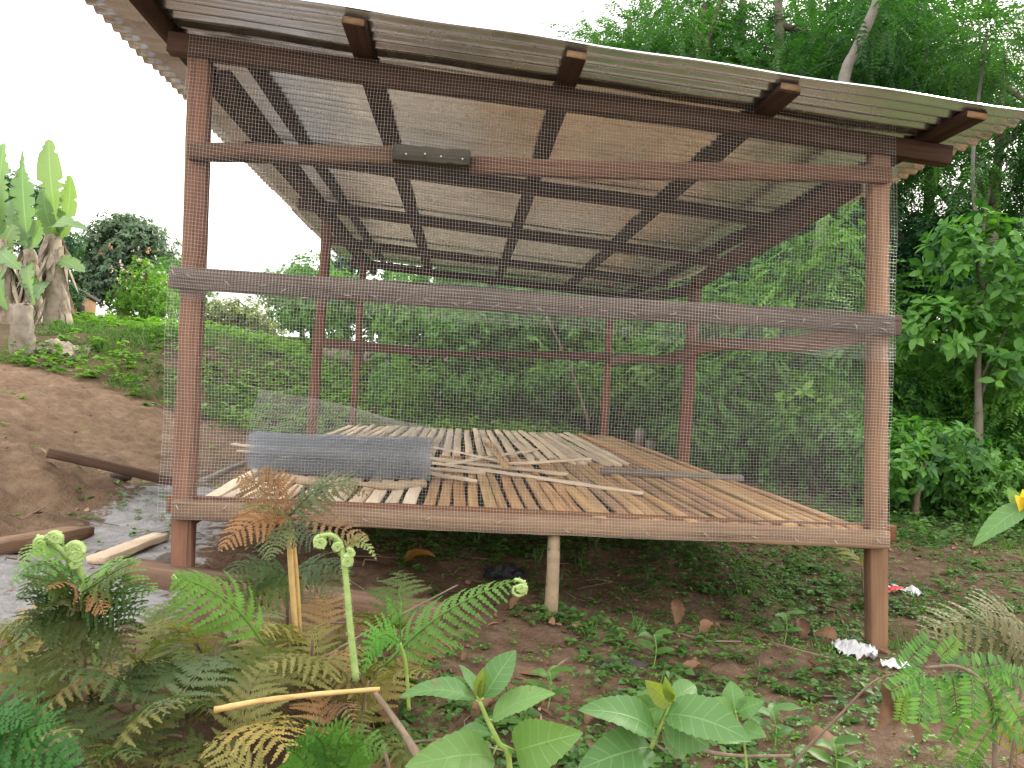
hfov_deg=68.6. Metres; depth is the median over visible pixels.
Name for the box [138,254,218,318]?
forest bush
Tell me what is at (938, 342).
feathery bush
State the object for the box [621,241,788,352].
forest tree
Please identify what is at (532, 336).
forest bush
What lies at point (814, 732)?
dead leaf
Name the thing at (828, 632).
dead leaf
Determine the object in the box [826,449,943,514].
forest bush
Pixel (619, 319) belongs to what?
forest bush
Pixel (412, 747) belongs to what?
dead stick
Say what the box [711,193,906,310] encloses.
forest tree
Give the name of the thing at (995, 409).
feathery bush
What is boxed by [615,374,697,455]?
forest bush
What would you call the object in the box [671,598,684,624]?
dead leaf
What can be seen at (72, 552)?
bracken fern
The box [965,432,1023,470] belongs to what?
forest bush
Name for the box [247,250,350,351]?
forest bush
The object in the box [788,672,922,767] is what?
dead twig
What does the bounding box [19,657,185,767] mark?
bracken fern
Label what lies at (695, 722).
leafy seedling
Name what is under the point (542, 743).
leafy seedling
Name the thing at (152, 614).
bracken fern
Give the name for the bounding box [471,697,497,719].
dead leaf
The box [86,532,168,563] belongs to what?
timber plank
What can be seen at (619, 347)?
forest bush
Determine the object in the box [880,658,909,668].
paper scrap
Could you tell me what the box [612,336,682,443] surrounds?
sunlit bush
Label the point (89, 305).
mud house
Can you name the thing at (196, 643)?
bracken fern
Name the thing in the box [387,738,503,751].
dead stick
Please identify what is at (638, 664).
bark strip
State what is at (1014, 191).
forest tree
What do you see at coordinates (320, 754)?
bracken fern
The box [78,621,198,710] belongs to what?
bracken fern
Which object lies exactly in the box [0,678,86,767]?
bracken fern
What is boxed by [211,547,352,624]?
bracken fern
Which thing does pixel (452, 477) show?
batten
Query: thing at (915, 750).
weeds
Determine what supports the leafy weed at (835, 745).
on the ground at (32, 478)
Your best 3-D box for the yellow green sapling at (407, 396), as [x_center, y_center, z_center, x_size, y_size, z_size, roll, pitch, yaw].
[-1.385,0.078,9.570,0.702,1.237,0.654,3,0,-4]
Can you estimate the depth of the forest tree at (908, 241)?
11.12 m
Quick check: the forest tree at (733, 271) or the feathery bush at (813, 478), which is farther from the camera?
the forest tree at (733, 271)
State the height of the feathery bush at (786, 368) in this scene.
2.452 m
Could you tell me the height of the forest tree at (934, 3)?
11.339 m
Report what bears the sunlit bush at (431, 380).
on the ground at (32, 478)
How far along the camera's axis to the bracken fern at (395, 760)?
1.60 m
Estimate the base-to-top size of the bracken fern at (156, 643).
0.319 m
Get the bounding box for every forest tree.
[4,160,35,247]
[7,182,75,289]
[16,230,93,308]
[275,260,314,336]
[330,249,377,337]
[540,0,734,60]
[576,0,786,68]
[618,0,919,178]
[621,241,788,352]
[684,0,985,283]
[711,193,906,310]
[747,0,942,189]
[766,0,1023,205]
[845,201,937,362]
[859,0,1023,340]
[860,201,1006,403]
[863,45,1023,281]
[889,202,1023,389]
[923,232,1023,414]
[993,8,1023,190]
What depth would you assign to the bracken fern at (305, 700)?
1.76 m
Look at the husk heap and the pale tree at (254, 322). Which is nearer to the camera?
the husk heap
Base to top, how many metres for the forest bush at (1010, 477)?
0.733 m
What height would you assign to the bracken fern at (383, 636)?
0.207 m
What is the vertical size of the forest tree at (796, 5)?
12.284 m
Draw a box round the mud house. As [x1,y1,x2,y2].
[16,281,99,315]
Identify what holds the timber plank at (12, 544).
on the ground at (32, 478)
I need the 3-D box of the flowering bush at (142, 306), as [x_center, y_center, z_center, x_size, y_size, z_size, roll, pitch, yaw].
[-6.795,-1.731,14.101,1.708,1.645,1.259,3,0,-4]
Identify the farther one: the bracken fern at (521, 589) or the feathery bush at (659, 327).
the feathery bush at (659, 327)
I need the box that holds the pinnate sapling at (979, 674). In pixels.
[883,630,1023,767]
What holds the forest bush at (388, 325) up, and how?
on the ground at (32, 478)
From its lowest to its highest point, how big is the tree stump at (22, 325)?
0.831 m
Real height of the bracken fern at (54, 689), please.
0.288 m
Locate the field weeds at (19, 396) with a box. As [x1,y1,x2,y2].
[1,388,229,517]
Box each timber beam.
[46,447,172,485]
[123,558,443,630]
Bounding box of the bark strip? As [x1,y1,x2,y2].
[594,659,647,669]
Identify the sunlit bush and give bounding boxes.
[414,361,462,420]
[485,332,558,412]
[563,361,630,435]
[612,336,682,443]
[760,359,861,476]
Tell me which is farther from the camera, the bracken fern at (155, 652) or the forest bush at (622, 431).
the forest bush at (622, 431)
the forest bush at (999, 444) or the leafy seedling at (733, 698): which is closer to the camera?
the leafy seedling at (733, 698)
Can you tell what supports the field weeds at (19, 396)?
on the ground at (32, 478)
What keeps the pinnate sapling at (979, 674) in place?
on the ground at (32, 478)
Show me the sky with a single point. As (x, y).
(70, 80)
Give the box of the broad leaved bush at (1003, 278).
[896,197,1023,456]
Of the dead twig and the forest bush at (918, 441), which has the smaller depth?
the dead twig
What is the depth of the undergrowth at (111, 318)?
9.91 m
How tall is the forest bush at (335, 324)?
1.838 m
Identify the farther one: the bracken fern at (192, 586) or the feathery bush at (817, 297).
the feathery bush at (817, 297)
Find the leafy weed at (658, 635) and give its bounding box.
[636,628,674,668]
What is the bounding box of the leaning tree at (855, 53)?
[811,0,940,300]
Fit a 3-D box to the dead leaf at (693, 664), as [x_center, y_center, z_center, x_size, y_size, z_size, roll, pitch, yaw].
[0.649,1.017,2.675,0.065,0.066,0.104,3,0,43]
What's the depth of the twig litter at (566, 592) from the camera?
3.48 m
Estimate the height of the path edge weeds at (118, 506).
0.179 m
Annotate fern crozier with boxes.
[313,530,375,681]
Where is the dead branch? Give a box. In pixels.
[545,316,589,424]
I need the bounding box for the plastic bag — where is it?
[831,638,877,660]
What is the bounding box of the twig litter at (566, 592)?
[0,460,1023,760]
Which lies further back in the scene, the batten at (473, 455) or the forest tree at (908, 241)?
the forest tree at (908, 241)
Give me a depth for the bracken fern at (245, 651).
1.78 m
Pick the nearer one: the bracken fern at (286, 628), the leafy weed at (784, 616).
the bracken fern at (286, 628)
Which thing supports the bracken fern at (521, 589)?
on the ground at (32, 478)
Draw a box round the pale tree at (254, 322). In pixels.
[205,295,287,335]
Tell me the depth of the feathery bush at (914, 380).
8.31 m
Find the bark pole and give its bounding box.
[277,473,426,489]
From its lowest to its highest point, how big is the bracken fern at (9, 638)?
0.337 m
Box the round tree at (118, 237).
[66,209,181,319]
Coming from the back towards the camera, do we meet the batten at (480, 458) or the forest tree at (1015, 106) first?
the forest tree at (1015, 106)
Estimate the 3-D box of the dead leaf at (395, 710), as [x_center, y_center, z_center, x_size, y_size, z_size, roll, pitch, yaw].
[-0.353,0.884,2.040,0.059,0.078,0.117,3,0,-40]
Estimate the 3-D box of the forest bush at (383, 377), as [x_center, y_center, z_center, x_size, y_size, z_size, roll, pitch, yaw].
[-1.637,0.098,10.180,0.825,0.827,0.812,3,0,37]
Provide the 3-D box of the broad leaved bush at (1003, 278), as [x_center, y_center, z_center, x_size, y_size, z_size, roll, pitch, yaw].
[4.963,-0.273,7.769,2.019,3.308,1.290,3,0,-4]
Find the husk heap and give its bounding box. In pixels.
[36,338,94,356]
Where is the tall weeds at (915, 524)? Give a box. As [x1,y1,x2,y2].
[590,460,1023,571]
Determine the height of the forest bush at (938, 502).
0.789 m
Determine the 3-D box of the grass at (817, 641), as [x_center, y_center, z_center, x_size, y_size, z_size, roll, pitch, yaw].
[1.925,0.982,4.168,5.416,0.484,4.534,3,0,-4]
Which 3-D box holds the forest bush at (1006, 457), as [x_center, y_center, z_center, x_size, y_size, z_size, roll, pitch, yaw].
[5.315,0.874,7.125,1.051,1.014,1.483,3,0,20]
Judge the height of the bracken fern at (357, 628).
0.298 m
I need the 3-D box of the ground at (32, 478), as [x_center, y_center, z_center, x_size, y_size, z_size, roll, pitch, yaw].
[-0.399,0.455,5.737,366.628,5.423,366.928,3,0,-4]
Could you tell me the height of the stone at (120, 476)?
0.091 m
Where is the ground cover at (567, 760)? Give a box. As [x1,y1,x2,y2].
[282,473,1023,767]
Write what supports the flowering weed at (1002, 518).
on the ground at (32, 478)
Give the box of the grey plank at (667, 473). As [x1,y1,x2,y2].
[600,468,743,480]
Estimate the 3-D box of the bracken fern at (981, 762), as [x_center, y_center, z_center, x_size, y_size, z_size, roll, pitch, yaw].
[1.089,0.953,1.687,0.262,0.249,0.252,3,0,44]
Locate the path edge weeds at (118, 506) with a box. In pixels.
[68,480,245,542]
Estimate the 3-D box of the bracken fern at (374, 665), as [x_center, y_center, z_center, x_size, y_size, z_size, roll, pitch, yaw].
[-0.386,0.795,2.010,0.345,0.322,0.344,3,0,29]
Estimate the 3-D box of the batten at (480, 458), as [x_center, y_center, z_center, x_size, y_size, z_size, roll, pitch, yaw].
[-0.100,0.513,5.381,0.040,0.020,1.837,2,-1,20]
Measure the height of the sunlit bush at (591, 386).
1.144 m
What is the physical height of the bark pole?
0.052 m
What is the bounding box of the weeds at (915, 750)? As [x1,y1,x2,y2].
[312,482,1023,767]
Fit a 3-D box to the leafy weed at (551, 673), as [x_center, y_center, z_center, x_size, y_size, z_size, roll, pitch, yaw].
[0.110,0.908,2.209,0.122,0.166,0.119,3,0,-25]
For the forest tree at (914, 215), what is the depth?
12.41 m
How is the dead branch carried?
on the ground at (32, 478)
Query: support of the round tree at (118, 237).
on the ground at (32, 478)
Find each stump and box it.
[8,303,36,355]
[634,429,645,446]
[645,440,655,450]
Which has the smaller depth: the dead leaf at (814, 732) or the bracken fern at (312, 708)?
the bracken fern at (312, 708)
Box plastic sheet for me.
[482,563,526,579]
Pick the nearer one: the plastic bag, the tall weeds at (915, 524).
the plastic bag
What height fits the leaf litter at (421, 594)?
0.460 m
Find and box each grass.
[370,476,1023,767]
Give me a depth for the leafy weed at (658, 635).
2.64 m
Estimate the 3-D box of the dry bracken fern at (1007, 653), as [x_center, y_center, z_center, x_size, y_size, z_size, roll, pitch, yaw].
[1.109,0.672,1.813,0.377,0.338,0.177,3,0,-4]
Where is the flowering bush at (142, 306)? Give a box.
[102,246,179,322]
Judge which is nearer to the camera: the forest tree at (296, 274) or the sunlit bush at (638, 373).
the sunlit bush at (638, 373)
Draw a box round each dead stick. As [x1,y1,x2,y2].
[325,585,457,657]
[373,692,419,756]
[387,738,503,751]
[700,749,790,757]
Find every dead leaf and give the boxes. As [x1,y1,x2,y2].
[375,693,399,726]
[403,549,434,561]
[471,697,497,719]
[509,596,525,608]
[584,700,593,724]
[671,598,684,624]
[681,660,709,678]
[699,619,719,634]
[796,618,810,639]
[808,725,839,758]
[813,626,837,641]
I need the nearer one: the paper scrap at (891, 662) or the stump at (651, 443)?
the paper scrap at (891, 662)
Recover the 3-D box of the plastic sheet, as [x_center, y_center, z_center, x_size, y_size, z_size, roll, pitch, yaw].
[-0.032,0.895,3.585,0.218,0.069,0.129,3,0,-10]
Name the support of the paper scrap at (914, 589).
on the ground at (32, 478)
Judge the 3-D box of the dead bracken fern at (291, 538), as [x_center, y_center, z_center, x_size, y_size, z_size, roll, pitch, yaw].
[-0.601,0.553,2.053,0.399,0.639,0.339,3,0,-13]
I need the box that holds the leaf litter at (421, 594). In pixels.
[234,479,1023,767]
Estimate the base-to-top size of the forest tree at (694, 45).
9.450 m
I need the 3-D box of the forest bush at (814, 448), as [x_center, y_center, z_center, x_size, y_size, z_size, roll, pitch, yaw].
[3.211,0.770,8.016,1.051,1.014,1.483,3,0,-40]
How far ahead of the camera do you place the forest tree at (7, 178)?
13.73 m
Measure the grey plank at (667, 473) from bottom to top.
0.033 m
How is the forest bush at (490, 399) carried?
on the ground at (32, 478)
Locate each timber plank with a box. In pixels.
[0,526,94,554]
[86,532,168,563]
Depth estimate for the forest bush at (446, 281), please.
12.40 m
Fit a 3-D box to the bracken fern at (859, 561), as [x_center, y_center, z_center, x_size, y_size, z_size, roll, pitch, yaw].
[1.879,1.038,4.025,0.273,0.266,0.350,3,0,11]
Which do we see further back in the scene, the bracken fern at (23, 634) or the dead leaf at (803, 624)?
the dead leaf at (803, 624)
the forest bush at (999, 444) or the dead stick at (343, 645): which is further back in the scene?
the forest bush at (999, 444)
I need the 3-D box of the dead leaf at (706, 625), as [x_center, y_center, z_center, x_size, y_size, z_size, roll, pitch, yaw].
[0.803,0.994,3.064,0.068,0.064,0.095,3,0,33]
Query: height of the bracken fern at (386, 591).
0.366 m
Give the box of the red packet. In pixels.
[888,584,903,592]
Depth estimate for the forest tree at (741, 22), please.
15.03 m
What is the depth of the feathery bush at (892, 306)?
9.36 m
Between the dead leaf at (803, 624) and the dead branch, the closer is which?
the dead leaf at (803, 624)
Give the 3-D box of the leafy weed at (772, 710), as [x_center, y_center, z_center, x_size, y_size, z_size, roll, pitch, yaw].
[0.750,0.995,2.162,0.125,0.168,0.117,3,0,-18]
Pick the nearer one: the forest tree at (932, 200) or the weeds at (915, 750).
the weeds at (915, 750)
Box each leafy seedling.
[400,650,582,767]
[577,677,750,767]
[712,681,766,767]
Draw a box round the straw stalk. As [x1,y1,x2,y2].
[214,687,379,713]
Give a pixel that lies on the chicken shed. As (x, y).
(623, 184)
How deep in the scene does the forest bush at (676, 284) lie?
11.60 m
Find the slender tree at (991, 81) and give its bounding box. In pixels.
[899,0,1023,336]
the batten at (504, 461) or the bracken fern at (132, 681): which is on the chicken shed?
the batten at (504, 461)
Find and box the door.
[77,304,84,315]
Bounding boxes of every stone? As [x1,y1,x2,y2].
[109,472,131,480]
[156,552,170,562]
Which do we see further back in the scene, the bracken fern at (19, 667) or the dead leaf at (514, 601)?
the dead leaf at (514, 601)
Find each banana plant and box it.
[0,143,21,323]
[5,150,43,322]
[33,139,87,325]
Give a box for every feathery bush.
[609,283,737,456]
[617,256,804,464]
[654,353,769,478]
[683,200,936,474]
[691,282,861,481]
[701,248,854,450]
[747,362,863,490]
[773,247,953,460]
[849,340,970,479]
[919,289,1021,439]
[921,316,1023,458]
[922,259,1023,440]
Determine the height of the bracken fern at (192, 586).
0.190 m
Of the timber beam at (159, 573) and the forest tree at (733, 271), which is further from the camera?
the forest tree at (733, 271)
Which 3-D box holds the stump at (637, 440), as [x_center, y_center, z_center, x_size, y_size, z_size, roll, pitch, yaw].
[1.549,0.793,9.126,0.141,0.498,0.136,3,0,-4]
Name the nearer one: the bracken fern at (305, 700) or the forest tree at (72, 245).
the bracken fern at (305, 700)
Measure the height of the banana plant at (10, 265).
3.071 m
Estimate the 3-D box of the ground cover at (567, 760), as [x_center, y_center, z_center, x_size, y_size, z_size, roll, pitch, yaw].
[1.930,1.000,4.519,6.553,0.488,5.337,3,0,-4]
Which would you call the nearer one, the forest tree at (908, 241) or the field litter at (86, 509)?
the field litter at (86, 509)
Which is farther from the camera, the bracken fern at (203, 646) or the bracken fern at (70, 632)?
the bracken fern at (203, 646)
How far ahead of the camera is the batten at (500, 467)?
4.64 m
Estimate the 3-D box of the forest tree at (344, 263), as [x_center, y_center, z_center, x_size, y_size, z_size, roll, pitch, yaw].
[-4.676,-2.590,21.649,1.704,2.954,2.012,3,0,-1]
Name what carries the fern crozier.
on the ground at (32, 478)
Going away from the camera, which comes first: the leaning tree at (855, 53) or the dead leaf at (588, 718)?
the dead leaf at (588, 718)
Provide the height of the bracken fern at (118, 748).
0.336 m
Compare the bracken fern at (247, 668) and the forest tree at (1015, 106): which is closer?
the bracken fern at (247, 668)
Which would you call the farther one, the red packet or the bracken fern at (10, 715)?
the red packet
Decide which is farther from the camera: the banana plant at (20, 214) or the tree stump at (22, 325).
the banana plant at (20, 214)
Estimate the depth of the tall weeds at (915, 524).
6.06 m
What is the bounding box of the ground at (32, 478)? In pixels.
[0,316,1023,767]
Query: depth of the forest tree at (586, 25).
16.78 m
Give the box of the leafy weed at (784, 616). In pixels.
[772,610,805,644]
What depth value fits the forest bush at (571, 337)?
10.76 m
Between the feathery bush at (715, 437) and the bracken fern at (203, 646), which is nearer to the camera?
the bracken fern at (203, 646)
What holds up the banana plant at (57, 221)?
on the ground at (32, 478)
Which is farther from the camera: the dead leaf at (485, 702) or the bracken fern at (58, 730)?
the dead leaf at (485, 702)
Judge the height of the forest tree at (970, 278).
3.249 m
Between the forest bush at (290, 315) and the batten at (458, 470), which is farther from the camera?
the forest bush at (290, 315)
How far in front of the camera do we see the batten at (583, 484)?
4.24 m
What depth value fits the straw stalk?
1.33 m
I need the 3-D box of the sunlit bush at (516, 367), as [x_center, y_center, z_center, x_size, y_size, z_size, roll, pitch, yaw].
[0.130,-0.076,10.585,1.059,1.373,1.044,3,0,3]
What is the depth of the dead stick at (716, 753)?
1.84 m
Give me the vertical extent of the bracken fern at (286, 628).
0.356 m
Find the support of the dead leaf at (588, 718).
on the ground at (32, 478)
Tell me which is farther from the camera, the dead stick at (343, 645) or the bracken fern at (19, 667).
the dead stick at (343, 645)
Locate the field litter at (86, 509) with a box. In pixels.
[2,369,250,558]
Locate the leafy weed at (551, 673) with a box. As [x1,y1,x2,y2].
[522,666,572,709]
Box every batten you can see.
[197,461,249,483]
[230,443,271,448]
[400,440,497,461]
[427,471,476,482]
[428,467,485,473]
[431,457,567,475]
[431,462,642,494]
[442,449,538,465]
[487,442,508,467]
[507,457,591,464]
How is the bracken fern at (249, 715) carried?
on the ground at (32, 478)
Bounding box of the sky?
[0,0,1023,345]
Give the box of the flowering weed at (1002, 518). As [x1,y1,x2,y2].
[973,488,1023,546]
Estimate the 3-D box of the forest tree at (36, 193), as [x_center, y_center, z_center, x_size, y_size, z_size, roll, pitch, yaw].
[-9.406,-2.626,14.323,1.533,2.658,1.811,3,0,14]
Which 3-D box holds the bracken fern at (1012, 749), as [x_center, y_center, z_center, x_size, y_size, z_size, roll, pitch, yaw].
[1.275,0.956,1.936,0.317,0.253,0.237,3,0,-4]
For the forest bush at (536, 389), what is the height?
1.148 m
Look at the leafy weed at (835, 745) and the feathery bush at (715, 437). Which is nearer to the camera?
the leafy weed at (835, 745)
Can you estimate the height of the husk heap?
0.241 m
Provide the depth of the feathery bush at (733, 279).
11.42 m
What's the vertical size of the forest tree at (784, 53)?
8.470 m
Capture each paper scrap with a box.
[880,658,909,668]
[900,585,923,595]
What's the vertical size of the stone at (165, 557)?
0.094 m
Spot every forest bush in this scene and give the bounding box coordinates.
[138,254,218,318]
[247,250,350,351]
[312,269,404,367]
[364,272,501,395]
[364,362,419,414]
[372,263,512,384]
[423,285,573,409]
[444,358,522,421]
[484,283,593,346]
[511,348,592,426]
[512,290,649,421]
[540,279,682,334]
[565,287,684,429]
[576,345,669,440]
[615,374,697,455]
[634,278,719,425]
[740,411,863,494]
[824,410,1019,519]
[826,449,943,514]
[914,445,1001,507]
[941,458,1023,523]
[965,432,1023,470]
[999,443,1023,465]
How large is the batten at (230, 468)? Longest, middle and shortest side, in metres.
0.580 x 0.048 x 0.029 m
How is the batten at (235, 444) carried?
on the chicken shed
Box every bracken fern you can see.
[0,605,106,666]
[0,613,132,707]
[0,622,86,686]
[0,650,125,747]
[0,652,88,767]
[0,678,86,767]
[1,639,132,734]
[9,530,159,666]
[10,556,151,700]
[12,720,84,761]
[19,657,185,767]
[25,655,246,767]
[38,697,198,767]
[40,618,200,743]
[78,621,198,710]
[86,598,206,684]
[113,646,245,763]
[114,606,286,712]
[132,632,365,767]
[140,658,290,767]
[166,569,265,645]
[168,634,326,756]
[175,600,269,656]
[199,641,321,691]
[203,737,266,767]
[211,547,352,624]
[218,467,367,690]
[232,620,386,726]
[238,594,399,690]
[238,645,371,759]
[255,649,433,767]
[276,717,388,767]
[286,623,405,728]
[289,685,397,767]
[312,743,425,767]
[314,570,474,685]
[360,612,410,710]
[381,577,527,665]
[835,547,863,596]
[915,585,1023,701]
[923,688,1023,767]
[941,746,988,767]
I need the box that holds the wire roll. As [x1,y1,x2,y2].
[245,389,464,479]
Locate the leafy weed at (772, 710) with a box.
[750,702,801,749]
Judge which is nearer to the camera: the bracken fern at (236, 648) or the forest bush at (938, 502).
the bracken fern at (236, 648)
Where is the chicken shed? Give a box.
[85,0,1023,651]
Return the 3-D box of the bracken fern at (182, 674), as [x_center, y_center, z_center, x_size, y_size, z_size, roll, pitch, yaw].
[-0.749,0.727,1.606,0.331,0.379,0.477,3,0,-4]
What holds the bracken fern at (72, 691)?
on the ground at (32, 478)
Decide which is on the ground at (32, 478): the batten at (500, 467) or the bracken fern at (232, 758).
the bracken fern at (232, 758)
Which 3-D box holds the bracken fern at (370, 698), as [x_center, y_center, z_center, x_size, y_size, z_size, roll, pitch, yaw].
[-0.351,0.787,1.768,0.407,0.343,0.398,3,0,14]
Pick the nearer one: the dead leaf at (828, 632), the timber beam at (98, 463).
the dead leaf at (828, 632)
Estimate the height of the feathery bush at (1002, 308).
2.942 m
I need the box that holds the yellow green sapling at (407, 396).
[376,340,428,423]
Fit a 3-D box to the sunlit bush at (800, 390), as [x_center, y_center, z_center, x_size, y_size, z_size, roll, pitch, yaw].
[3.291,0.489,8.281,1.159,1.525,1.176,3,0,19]
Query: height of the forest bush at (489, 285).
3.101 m
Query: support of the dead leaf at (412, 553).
on the ground at (32, 478)
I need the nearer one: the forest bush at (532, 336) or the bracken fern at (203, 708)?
the bracken fern at (203, 708)
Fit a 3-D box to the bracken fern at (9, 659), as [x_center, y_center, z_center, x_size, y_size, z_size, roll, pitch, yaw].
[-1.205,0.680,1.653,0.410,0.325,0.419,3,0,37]
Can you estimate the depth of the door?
16.55 m
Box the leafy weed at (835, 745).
[801,735,862,767]
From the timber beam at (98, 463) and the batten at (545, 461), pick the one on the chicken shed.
the batten at (545, 461)
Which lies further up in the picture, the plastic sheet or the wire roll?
the wire roll
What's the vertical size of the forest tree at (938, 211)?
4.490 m
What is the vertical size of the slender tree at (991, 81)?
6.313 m
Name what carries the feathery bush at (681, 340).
on the ground at (32, 478)

